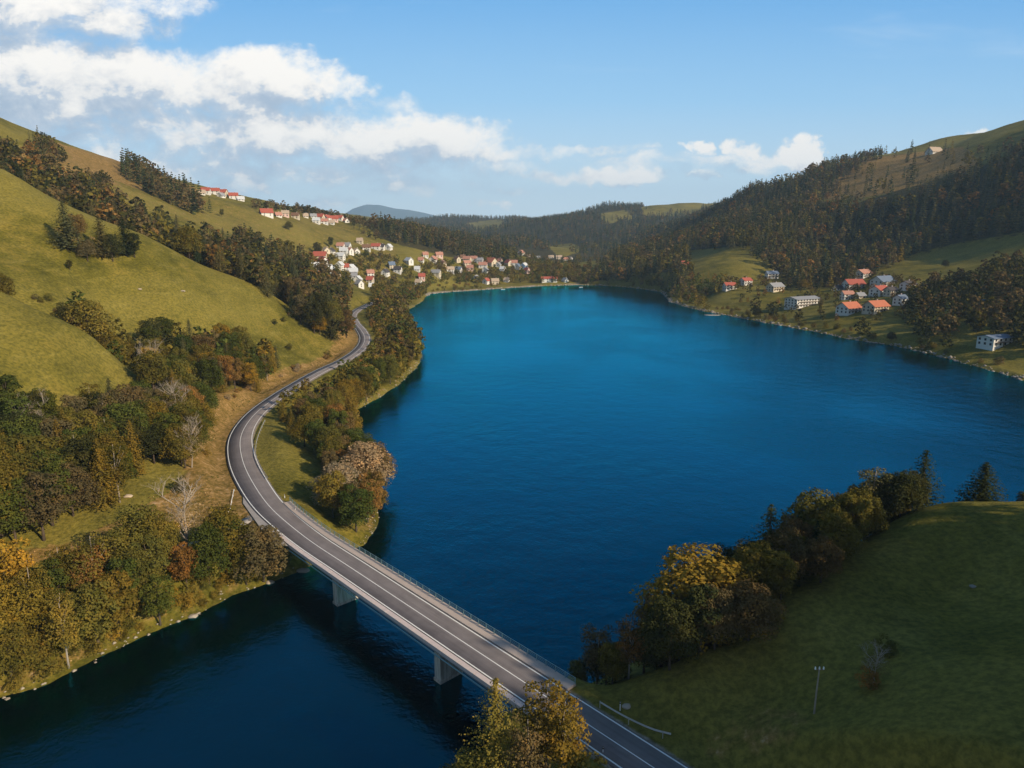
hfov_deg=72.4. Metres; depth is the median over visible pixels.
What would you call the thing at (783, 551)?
broadleaf tree
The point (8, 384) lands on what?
broadleaf tree
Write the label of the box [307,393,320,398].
broadleaf tree
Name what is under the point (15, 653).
broadleaf tree
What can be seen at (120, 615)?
broadleaf tree
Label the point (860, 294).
house
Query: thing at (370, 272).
house
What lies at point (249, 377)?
broadleaf tree
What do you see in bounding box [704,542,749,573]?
broadleaf tree
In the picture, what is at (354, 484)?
broadleaf tree
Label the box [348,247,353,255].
house
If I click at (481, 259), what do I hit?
house
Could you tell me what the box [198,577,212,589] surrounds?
shrub
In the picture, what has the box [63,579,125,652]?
broadleaf tree
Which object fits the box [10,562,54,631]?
slender tree
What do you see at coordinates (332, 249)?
house
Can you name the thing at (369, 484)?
broadleaf tree
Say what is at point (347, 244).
house
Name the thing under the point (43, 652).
shrub
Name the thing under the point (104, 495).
conifer tree
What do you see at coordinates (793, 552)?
broadleaf tree
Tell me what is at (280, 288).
conifer tree
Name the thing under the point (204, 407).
broadleaf tree
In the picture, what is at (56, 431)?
conifer tree
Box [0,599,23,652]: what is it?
broadleaf tree
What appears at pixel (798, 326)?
shore stones
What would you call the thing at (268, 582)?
boulder
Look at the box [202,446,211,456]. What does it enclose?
shrub
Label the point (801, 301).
apartment house
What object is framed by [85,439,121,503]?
conifer tree
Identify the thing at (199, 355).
broadleaf tree
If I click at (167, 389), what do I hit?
broadleaf tree
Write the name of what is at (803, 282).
broadleaf tree
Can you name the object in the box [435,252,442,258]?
house
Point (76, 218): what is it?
broadleaf tree
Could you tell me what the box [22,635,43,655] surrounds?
shrub
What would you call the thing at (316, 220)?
house
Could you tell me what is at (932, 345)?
shrub
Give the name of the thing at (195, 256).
conifer tree
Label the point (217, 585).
shrub
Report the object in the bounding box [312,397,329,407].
broadleaf tree
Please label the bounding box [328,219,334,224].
house
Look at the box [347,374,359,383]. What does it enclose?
broadleaf tree
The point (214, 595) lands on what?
shrub
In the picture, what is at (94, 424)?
conifer tree
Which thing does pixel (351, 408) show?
conifer tree
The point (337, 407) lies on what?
broadleaf tree
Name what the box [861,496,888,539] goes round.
broadleaf tree
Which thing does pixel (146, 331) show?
broadleaf tree
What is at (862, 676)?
shrub
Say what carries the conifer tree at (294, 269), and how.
on the ground at (948, 692)
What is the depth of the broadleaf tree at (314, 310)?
425.98 m
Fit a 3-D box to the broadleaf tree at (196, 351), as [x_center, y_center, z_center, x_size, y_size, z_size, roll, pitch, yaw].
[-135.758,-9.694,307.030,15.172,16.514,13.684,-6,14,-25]
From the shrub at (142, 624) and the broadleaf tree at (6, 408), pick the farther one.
the broadleaf tree at (6, 408)
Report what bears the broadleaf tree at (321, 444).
on the ground at (948, 692)
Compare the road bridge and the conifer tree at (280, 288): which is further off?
the conifer tree at (280, 288)
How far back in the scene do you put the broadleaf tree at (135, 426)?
195.31 m
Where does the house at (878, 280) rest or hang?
on the ground at (948, 692)
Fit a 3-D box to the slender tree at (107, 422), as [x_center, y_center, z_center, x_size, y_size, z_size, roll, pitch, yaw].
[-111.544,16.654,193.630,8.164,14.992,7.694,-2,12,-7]
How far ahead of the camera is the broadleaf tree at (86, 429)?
183.82 m
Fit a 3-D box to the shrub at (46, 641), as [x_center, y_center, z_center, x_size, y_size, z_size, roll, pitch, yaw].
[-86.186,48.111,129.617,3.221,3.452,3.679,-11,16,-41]
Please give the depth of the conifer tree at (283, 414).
265.76 m
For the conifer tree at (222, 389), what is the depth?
284.16 m
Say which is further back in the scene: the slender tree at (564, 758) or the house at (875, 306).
the house at (875, 306)
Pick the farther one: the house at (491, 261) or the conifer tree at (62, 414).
the house at (491, 261)
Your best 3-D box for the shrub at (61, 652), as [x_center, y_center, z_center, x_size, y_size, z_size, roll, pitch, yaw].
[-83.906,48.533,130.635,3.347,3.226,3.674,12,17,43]
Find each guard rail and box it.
[255,420,267,477]
[575,738,611,767]
[599,701,670,738]
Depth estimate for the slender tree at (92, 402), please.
201.42 m
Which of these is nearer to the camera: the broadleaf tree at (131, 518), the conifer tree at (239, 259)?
the broadleaf tree at (131, 518)
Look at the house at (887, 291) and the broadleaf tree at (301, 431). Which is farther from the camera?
the house at (887, 291)
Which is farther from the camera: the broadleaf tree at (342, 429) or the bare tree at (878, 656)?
the broadleaf tree at (342, 429)
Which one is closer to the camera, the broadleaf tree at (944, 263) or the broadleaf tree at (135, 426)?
the broadleaf tree at (135, 426)
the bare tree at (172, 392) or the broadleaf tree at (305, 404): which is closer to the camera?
the bare tree at (172, 392)
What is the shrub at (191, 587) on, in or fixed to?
on the ground at (948, 692)
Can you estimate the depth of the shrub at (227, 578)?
156.67 m
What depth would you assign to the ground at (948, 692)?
181.22 m
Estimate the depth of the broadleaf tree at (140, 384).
229.93 m
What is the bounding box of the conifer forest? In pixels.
[0,125,1023,376]
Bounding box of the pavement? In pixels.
[243,497,287,545]
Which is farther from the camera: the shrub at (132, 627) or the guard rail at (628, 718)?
the shrub at (132, 627)
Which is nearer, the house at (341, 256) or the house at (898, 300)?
the house at (898, 300)
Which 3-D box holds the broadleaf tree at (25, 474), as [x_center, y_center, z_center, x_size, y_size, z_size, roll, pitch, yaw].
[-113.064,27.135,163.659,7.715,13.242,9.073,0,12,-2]
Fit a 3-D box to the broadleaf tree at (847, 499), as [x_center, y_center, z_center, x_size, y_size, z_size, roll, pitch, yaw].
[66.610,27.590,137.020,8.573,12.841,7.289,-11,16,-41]
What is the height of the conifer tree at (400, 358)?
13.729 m
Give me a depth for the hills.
11357.13 m
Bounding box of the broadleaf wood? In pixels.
[0,131,1023,671]
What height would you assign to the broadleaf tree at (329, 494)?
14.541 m
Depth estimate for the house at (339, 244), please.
925.33 m
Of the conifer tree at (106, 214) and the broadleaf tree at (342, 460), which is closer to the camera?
the broadleaf tree at (342, 460)
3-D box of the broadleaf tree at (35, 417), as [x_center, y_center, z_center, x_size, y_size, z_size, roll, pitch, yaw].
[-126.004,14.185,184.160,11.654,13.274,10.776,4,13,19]
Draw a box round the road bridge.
[277,497,575,715]
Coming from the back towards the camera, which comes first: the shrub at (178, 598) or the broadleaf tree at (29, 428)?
the broadleaf tree at (29, 428)
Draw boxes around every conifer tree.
[10,156,17,176]
[14,441,35,475]
[35,179,41,190]
[46,182,55,198]
[47,201,85,250]
[50,419,70,445]
[59,408,72,429]
[84,445,123,511]
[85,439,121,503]
[86,177,93,196]
[87,200,97,217]
[87,417,102,481]
[89,215,115,257]
[101,203,112,221]
[105,378,113,391]
[114,217,139,255]
[122,420,150,476]
[125,334,137,360]
[132,199,141,214]
[166,369,181,389]
[172,215,181,227]
[180,338,190,357]
[184,319,195,339]
[191,235,203,262]
[197,234,208,266]
[213,241,227,271]
[216,367,228,392]
[220,227,226,248]
[225,236,231,260]
[235,247,243,279]
[236,253,247,279]
[237,356,251,387]
[246,239,254,255]
[251,366,262,392]
[258,344,266,362]
[259,265,277,296]
[262,243,270,263]
[267,342,278,372]
[268,272,279,297]
[273,345,281,368]
[277,277,283,299]
[277,398,288,421]
[280,274,288,302]
[285,288,299,317]
[285,409,294,433]
[291,262,298,277]
[295,282,304,304]
[322,310,345,339]
[331,390,348,417]
[346,379,359,411]
[398,353,404,374]
[404,347,410,367]
[414,340,422,360]
[450,677,535,767]
[738,504,811,589]
[808,521,822,573]
[841,262,849,280]
[905,450,945,511]
[952,462,1008,501]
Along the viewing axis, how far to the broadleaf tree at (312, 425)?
235.13 m
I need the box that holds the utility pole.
[813,667,823,713]
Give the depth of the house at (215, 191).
961.12 m
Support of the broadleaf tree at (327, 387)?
on the ground at (948, 692)
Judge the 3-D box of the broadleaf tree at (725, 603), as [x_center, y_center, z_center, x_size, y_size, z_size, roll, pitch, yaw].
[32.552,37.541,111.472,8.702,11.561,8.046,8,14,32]
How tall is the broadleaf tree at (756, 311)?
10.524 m
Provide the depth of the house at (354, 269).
860.59 m
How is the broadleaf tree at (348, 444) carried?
on the ground at (948, 692)
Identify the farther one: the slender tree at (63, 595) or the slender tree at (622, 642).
the slender tree at (63, 595)
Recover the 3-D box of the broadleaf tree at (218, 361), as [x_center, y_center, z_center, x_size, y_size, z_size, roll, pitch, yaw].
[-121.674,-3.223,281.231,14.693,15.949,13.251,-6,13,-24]
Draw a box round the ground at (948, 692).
[0,118,1023,767]
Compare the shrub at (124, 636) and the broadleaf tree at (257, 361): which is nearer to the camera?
the shrub at (124, 636)
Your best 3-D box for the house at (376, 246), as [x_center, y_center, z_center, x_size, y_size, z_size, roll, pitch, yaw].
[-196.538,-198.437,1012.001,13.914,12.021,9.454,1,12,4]
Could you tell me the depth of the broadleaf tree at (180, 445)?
199.18 m
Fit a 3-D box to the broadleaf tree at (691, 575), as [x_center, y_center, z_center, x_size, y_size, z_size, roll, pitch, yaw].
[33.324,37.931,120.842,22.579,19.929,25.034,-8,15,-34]
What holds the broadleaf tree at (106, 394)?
on the ground at (948, 692)
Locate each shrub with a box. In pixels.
[2,674,23,693]
[10,663,27,678]
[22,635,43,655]
[24,654,35,667]
[27,649,51,671]
[31,631,54,646]
[31,643,57,669]
[32,656,63,681]
[38,634,56,651]
[42,662,57,674]
[44,292,54,300]
[50,636,63,653]
[52,637,72,655]
[55,658,67,673]
[64,637,88,656]
[82,637,104,657]
[85,629,107,641]
[100,622,124,640]
[116,614,136,631]
[116,626,129,640]
[125,618,139,630]
[134,621,144,630]
[135,600,155,617]
[169,592,185,608]
[172,476,189,492]
[177,592,198,611]
[181,583,200,599]
[182,591,198,605]
[195,566,214,584]
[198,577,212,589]
[198,598,209,607]
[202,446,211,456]
[211,589,221,600]
[214,579,225,589]
[217,568,234,585]
[225,564,235,577]
[254,574,263,581]
[561,751,607,767]
[853,665,880,689]
[871,633,898,658]
[928,341,937,347]
[994,356,1004,364]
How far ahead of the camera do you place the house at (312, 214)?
1086.97 m
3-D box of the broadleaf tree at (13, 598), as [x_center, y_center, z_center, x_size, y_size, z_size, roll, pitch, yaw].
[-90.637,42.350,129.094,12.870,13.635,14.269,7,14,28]
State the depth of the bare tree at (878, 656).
94.80 m
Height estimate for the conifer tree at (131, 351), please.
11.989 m
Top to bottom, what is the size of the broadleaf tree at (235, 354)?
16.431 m
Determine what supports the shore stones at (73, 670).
on the ground at (948, 692)
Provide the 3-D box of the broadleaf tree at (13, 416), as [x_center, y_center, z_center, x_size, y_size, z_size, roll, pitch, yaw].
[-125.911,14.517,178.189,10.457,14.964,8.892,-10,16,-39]
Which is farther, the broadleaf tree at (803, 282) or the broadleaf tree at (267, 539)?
the broadleaf tree at (803, 282)
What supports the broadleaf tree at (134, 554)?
on the ground at (948, 692)
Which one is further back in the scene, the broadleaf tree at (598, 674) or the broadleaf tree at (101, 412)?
the broadleaf tree at (101, 412)
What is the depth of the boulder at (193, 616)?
146.68 m
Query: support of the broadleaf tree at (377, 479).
on the ground at (948, 692)
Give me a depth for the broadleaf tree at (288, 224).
871.33 m
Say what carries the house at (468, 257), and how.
on the ground at (948, 692)
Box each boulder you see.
[123,494,132,497]
[188,614,197,617]
[266,580,273,584]
[296,568,309,572]
[622,703,630,709]
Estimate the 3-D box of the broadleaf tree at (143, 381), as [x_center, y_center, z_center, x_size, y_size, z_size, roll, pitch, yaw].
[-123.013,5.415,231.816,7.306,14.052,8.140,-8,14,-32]
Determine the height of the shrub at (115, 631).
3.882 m
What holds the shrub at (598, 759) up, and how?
on the ground at (948, 692)
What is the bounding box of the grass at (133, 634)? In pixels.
[9,347,342,679]
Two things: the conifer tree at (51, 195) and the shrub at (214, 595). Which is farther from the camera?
the conifer tree at (51, 195)
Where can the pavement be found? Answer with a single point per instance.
(258, 519)
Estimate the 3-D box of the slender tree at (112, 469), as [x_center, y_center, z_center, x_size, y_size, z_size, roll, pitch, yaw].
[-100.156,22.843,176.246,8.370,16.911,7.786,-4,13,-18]
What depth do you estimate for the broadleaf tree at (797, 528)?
133.15 m
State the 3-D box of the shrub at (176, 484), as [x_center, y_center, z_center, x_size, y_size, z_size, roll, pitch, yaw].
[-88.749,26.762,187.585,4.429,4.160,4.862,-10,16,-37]
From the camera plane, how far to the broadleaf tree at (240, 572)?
156.49 m
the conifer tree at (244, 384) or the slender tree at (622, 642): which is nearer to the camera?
the slender tree at (622, 642)
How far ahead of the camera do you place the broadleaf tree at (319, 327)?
430.18 m
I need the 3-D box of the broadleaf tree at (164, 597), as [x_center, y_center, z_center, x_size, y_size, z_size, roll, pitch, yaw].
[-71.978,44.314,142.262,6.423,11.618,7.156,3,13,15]
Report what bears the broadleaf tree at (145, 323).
on the ground at (948, 692)
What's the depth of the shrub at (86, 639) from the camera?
134.35 m
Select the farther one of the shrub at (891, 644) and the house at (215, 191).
the house at (215, 191)
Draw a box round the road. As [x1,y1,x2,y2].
[226,302,689,767]
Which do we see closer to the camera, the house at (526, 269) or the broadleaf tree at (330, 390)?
the broadleaf tree at (330, 390)
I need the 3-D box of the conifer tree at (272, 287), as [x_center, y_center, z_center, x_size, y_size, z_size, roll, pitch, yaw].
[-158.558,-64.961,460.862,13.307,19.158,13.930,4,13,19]
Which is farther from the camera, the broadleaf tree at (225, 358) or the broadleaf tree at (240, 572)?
the broadleaf tree at (225, 358)
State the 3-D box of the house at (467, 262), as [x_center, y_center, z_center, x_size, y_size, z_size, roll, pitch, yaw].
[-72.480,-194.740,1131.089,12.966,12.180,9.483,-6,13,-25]
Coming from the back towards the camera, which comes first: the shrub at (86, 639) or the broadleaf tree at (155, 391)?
the broadleaf tree at (155, 391)
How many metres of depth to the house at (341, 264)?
853.06 m
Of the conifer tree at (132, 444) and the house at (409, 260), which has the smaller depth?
the conifer tree at (132, 444)
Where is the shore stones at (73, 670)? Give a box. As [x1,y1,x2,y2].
[2,305,421,699]
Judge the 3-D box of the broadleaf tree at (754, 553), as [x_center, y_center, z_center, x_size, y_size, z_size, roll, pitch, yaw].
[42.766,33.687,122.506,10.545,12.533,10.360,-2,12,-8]
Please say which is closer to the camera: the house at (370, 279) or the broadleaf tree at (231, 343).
the broadleaf tree at (231, 343)
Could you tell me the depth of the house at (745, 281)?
806.53 m
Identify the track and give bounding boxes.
[147,518,250,555]
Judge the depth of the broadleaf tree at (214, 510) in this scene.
156.20 m
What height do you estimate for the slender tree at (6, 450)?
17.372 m
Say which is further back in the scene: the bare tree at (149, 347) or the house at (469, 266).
the house at (469, 266)
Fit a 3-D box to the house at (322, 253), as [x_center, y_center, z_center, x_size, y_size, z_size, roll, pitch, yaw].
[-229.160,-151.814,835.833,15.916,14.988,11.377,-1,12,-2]
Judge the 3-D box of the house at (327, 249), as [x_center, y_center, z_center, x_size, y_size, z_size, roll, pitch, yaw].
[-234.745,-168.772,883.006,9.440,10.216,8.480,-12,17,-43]
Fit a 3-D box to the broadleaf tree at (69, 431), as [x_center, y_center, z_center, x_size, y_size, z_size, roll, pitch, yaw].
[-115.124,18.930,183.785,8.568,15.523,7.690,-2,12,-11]
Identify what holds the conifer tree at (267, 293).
on the ground at (948, 692)
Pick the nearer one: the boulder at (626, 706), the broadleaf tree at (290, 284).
the boulder at (626, 706)
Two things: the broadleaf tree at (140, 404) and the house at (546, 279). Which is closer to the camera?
the broadleaf tree at (140, 404)
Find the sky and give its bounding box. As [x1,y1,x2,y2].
[0,0,1023,218]
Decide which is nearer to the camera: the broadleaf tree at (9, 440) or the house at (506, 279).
the broadleaf tree at (9, 440)
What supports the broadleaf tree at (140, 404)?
on the ground at (948, 692)
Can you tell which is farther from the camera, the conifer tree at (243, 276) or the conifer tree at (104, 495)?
the conifer tree at (243, 276)
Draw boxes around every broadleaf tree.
[0,273,15,296]
[0,374,28,415]
[0,396,30,427]
[0,412,35,435]
[0,415,44,454]
[0,432,30,467]
[0,442,25,483]
[0,458,30,537]
[0,477,38,546]
[0,537,41,604]
[0,567,12,596]
[0,577,57,640]
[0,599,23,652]
[0,620,43,681]
[7,452,35,477]
[12,434,80,474]
[12,471,67,540]
[14,390,49,416]
[14,471,37,523]
[24,395,58,424]
[24,413,50,434]
[24,558,72,602]
[26,447,81,484]
[27,462,78,525]
[28,387,56,413]
[33,415,74,447]
[43,461,103,516]
[46,547,93,599]
[47,406,74,420]
[49,302,76,323]
[54,409,102,441]
[59,299,118,336]
[59,427,83,450]
[59,434,108,482]
[60,394,92,412]
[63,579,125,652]
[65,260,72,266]
[66,543,110,592]
[67,213,89,239]
[74,239,96,261]
[76,422,113,458]
[78,391,106,412]
[87,429,134,465]
[88,392,132,414]
[88,405,110,428]
[90,569,139,639]
[91,445,139,491]
[92,529,137,570]
[94,330,123,354]
[98,233,124,261]
[100,401,158,443]
[100,412,123,433]
[102,546,162,606]
[105,503,176,553]
[105,555,141,614]
[107,383,160,409]
[112,416,151,461]
[123,532,172,583]
[125,233,141,257]
[129,379,150,396]
[129,381,151,395]
[130,511,183,568]
[131,350,169,389]
[133,318,163,345]
[134,398,155,414]
[136,353,170,388]
[136,423,169,463]
[137,346,162,360]
[137,574,177,625]
[138,518,180,570]
[139,326,161,345]
[142,339,169,354]
[142,414,167,454]
[143,337,167,352]
[143,387,163,398]
[143,399,170,418]
[146,395,166,412]
[150,412,182,459]
[151,412,182,456]
[154,316,173,339]
[156,368,175,388]
[157,358,198,389]
[158,423,202,465]
[160,357,187,385]
[160,385,177,397]
[161,383,180,398]
[162,399,175,410]
[163,390,193,408]
[165,430,198,467]
[167,353,190,365]
[167,541,199,589]
[170,346,189,355]
[170,399,201,415]
[171,226,204,258]
[172,335,198,356]
[173,409,208,442]
[177,521,232,585]
[178,385,204,402]
[178,418,212,450]
[180,389,200,404]
[181,408,213,449]
[187,381,219,408]
[189,343,214,360]
[190,360,207,376]
[191,333,216,357]
[191,356,228,387]
[193,401,218,432]
[194,383,217,408]
[195,359,225,387]
[196,351,218,363]
[200,352,221,369]
[201,504,245,563]
[204,508,240,553]
[211,322,231,353]
[215,352,235,385]
[218,332,242,353]
[218,355,233,383]
[224,347,248,360]
[224,350,250,383]
[224,522,262,568]
[226,356,242,388]
[229,553,260,584]
[230,325,248,346]
[230,524,292,581]
[235,332,257,357]
[241,362,258,390]
[242,356,266,385]
[282,277,305,304]
[283,221,293,227]
[287,411,317,446]
[291,294,308,323]
[292,398,308,418]
[297,401,318,422]
[300,300,325,333]
[301,405,324,425]
[304,418,326,453]
[306,461,364,507]
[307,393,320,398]
[309,293,335,315]
[309,316,327,334]
[311,397,327,415]
[311,403,327,424]
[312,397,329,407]
[312,470,346,517]
[313,242,321,250]
[313,425,346,452]
[316,435,344,464]
[316,441,337,462]
[319,448,336,471]
[321,403,348,431]
[322,301,344,324]
[322,388,345,410]
[322,451,338,473]
[323,386,336,393]
[326,409,348,427]
[327,237,333,244]
[331,481,362,523]
[332,425,349,439]
[332,435,350,450]
[333,381,355,407]
[334,449,347,458]
[335,423,348,434]
[335,457,351,467]
[336,412,355,429]
[337,440,396,480]
[337,483,376,531]
[338,309,353,337]
[344,378,367,405]
[344,442,358,453]
[345,427,364,442]
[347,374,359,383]
[347,468,368,481]
[348,410,362,430]
[353,432,378,445]
[357,365,380,393]
[357,482,382,522]
[358,441,397,486]
[358,470,388,516]
[359,370,373,401]
[359,481,380,507]
[362,472,388,504]
[369,357,386,378]
[380,354,400,383]
[439,745,489,767]
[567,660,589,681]
[584,643,632,684]
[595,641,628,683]
[619,618,663,673]
[628,541,786,654]
[632,593,675,620]
[636,594,702,670]
[640,612,689,667]
[644,599,688,665]
[661,607,704,661]
[676,582,722,652]
[677,593,711,655]
[688,583,745,648]
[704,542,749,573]
[713,556,782,602]
[714,587,754,641]
[721,578,788,642]
[729,540,787,599]
[734,538,762,554]
[752,307,762,314]
[754,532,810,582]
[756,556,786,597]
[762,549,794,583]
[763,525,809,577]
[768,552,799,602]
[776,487,860,560]
[777,515,815,571]
[779,522,824,555]
[796,279,808,287]
[805,534,844,582]
[810,511,867,559]
[831,487,873,537]
[834,492,873,551]
[861,480,910,520]
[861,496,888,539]
[862,493,894,538]
[869,474,911,518]
[878,469,926,517]
[887,332,896,338]
[903,469,932,512]
[941,260,949,265]
[1016,491,1023,500]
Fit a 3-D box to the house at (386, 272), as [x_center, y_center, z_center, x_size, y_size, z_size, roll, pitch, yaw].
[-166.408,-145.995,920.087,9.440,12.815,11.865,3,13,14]
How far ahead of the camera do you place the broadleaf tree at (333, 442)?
223.27 m
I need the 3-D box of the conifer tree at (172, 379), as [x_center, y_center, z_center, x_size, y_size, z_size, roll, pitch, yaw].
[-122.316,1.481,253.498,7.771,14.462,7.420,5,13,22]
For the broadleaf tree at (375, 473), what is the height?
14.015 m
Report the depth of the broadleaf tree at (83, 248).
331.32 m
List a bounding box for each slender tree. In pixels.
[0,446,23,487]
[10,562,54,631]
[26,388,55,412]
[41,589,80,643]
[42,599,83,668]
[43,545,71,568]
[62,432,89,467]
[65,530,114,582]
[75,382,101,402]
[87,395,117,411]
[95,442,130,502]
[96,417,121,439]
[261,354,272,380]
[501,710,555,767]
[516,677,579,764]
[536,694,591,767]
[578,622,613,683]
[614,613,646,678]
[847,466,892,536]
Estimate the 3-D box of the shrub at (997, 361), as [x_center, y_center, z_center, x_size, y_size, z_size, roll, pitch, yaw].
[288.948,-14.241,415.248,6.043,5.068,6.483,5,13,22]
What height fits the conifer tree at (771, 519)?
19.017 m
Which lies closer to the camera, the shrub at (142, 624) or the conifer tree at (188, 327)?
the shrub at (142, 624)
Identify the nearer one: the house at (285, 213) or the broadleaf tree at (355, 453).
the broadleaf tree at (355, 453)
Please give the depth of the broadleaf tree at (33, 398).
189.92 m
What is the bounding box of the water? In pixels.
[0,285,1023,767]
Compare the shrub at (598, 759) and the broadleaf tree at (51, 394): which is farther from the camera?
the broadleaf tree at (51, 394)
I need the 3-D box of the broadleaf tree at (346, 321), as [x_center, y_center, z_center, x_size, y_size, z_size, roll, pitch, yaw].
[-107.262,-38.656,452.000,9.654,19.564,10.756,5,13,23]
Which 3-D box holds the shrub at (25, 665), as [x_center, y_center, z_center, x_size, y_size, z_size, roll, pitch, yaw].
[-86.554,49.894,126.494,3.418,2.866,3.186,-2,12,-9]
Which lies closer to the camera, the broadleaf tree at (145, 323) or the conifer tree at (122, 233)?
the broadleaf tree at (145, 323)
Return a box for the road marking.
[227,306,686,767]
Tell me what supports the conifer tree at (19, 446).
on the ground at (948, 692)
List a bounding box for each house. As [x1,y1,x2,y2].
[200,187,210,194]
[211,187,219,194]
[216,192,225,197]
[220,189,227,196]
[228,192,237,199]
[237,195,244,201]
[259,208,273,218]
[274,211,282,217]
[281,210,289,217]
[290,212,299,219]
[309,213,316,216]
[312,217,320,224]
[313,250,327,257]
[320,218,328,224]
[322,247,330,253]
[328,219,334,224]
[329,247,335,254]
[330,215,338,222]
[336,242,344,248]
[336,252,345,261]
[336,260,344,270]
[339,247,348,253]
[344,242,351,246]
[347,267,357,272]
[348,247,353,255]
[349,272,357,278]
[353,275,362,280]
[354,279,364,288]
[356,238,363,244]
[362,244,370,251]
[365,275,374,282]
[366,269,374,275]
[371,242,380,249]
[381,269,389,276]
[385,243,392,250]
[387,261,395,268]
[393,265,402,274]
[404,257,413,264]
[414,266,420,272]
[414,278,421,284]
[418,257,424,262]
[418,272,425,281]
[422,252,428,258]
[428,256,437,263]
[431,269,441,278]
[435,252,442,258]
[446,266,454,273]
[453,256,460,262]
[462,255,471,261]
[463,260,471,266]
[466,265,473,271]
[476,257,483,262]
[478,261,487,267]
[482,267,488,273]
[482,277,490,284]
[484,257,497,266]
[491,278,498,283]
[503,277,509,282]
[504,259,511,265]
[511,260,517,265]
[521,262,528,268]
[523,267,529,273]
[541,276,557,282]
[722,281,736,290]
[739,277,752,285]
[764,270,778,278]
[766,282,785,291]
[784,295,819,309]
[831,284,843,290]
[835,300,861,315]
[839,289,854,299]
[840,278,865,289]
[854,291,866,298]
[855,268,872,278]
[860,299,890,314]
[868,284,887,296]
[869,275,892,286]
[883,285,898,296]
[892,293,908,305]
[899,279,918,290]
[924,147,941,154]
[976,334,1014,350]
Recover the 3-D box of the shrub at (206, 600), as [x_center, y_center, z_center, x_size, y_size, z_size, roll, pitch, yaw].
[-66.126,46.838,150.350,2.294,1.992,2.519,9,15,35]
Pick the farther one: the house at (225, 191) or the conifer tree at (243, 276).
the house at (225, 191)
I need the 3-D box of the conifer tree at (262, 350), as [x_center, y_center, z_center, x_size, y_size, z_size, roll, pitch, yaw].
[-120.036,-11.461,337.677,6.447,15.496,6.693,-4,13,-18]
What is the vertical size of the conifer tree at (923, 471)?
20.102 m
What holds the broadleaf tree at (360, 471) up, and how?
on the ground at (948, 692)
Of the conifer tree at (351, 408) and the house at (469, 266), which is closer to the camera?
the conifer tree at (351, 408)
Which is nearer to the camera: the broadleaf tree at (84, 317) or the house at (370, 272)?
the broadleaf tree at (84, 317)
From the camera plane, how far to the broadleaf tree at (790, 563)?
117.59 m
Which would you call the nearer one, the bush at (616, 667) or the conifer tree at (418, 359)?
the bush at (616, 667)
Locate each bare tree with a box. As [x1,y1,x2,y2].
[14,389,47,416]
[135,339,161,359]
[147,472,209,546]
[155,378,191,406]
[170,414,202,467]
[860,640,891,684]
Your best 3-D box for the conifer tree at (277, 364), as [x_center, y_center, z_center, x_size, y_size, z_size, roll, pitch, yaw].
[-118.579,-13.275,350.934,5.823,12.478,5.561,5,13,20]
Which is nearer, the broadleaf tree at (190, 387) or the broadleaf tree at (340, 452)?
the broadleaf tree at (340, 452)
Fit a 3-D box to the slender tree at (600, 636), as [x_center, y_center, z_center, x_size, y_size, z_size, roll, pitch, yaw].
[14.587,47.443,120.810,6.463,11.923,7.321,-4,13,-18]
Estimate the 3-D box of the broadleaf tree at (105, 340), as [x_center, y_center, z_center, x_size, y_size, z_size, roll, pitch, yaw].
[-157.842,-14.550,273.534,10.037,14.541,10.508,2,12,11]
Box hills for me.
[345,205,435,218]
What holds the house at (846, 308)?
on the ground at (948, 692)
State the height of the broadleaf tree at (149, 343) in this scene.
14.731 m
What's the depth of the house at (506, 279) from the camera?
1073.50 m
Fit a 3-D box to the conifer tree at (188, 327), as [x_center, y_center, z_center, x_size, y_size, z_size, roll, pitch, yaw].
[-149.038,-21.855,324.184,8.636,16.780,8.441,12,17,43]
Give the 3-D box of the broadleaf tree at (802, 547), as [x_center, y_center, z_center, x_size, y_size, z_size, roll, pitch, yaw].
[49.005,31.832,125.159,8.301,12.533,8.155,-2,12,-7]
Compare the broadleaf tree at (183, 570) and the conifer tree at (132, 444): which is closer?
the broadleaf tree at (183, 570)
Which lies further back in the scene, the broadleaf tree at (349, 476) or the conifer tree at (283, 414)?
the conifer tree at (283, 414)
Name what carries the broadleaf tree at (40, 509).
on the ground at (948, 692)
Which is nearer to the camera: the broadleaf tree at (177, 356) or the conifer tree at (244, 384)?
the broadleaf tree at (177, 356)
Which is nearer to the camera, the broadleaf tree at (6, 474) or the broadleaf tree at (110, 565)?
the broadleaf tree at (110, 565)
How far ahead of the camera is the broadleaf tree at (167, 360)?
262.25 m
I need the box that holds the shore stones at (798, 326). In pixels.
[425,284,1023,379]
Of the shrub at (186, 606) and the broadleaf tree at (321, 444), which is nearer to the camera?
the shrub at (186, 606)
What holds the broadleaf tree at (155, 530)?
on the ground at (948, 692)
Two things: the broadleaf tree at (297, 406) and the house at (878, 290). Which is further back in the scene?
the house at (878, 290)
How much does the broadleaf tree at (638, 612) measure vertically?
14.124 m
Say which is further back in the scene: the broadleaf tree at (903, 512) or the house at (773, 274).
the house at (773, 274)
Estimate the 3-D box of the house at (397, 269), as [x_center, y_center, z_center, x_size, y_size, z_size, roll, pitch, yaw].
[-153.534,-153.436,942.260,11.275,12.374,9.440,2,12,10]
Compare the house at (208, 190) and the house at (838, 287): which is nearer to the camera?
the house at (838, 287)
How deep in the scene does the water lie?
216.40 m
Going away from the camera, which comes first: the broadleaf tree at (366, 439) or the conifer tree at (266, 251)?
the broadleaf tree at (366, 439)
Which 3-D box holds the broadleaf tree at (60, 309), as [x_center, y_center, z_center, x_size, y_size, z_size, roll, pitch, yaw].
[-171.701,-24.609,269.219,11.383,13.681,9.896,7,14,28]
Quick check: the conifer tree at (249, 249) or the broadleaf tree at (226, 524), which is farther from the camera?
the conifer tree at (249, 249)

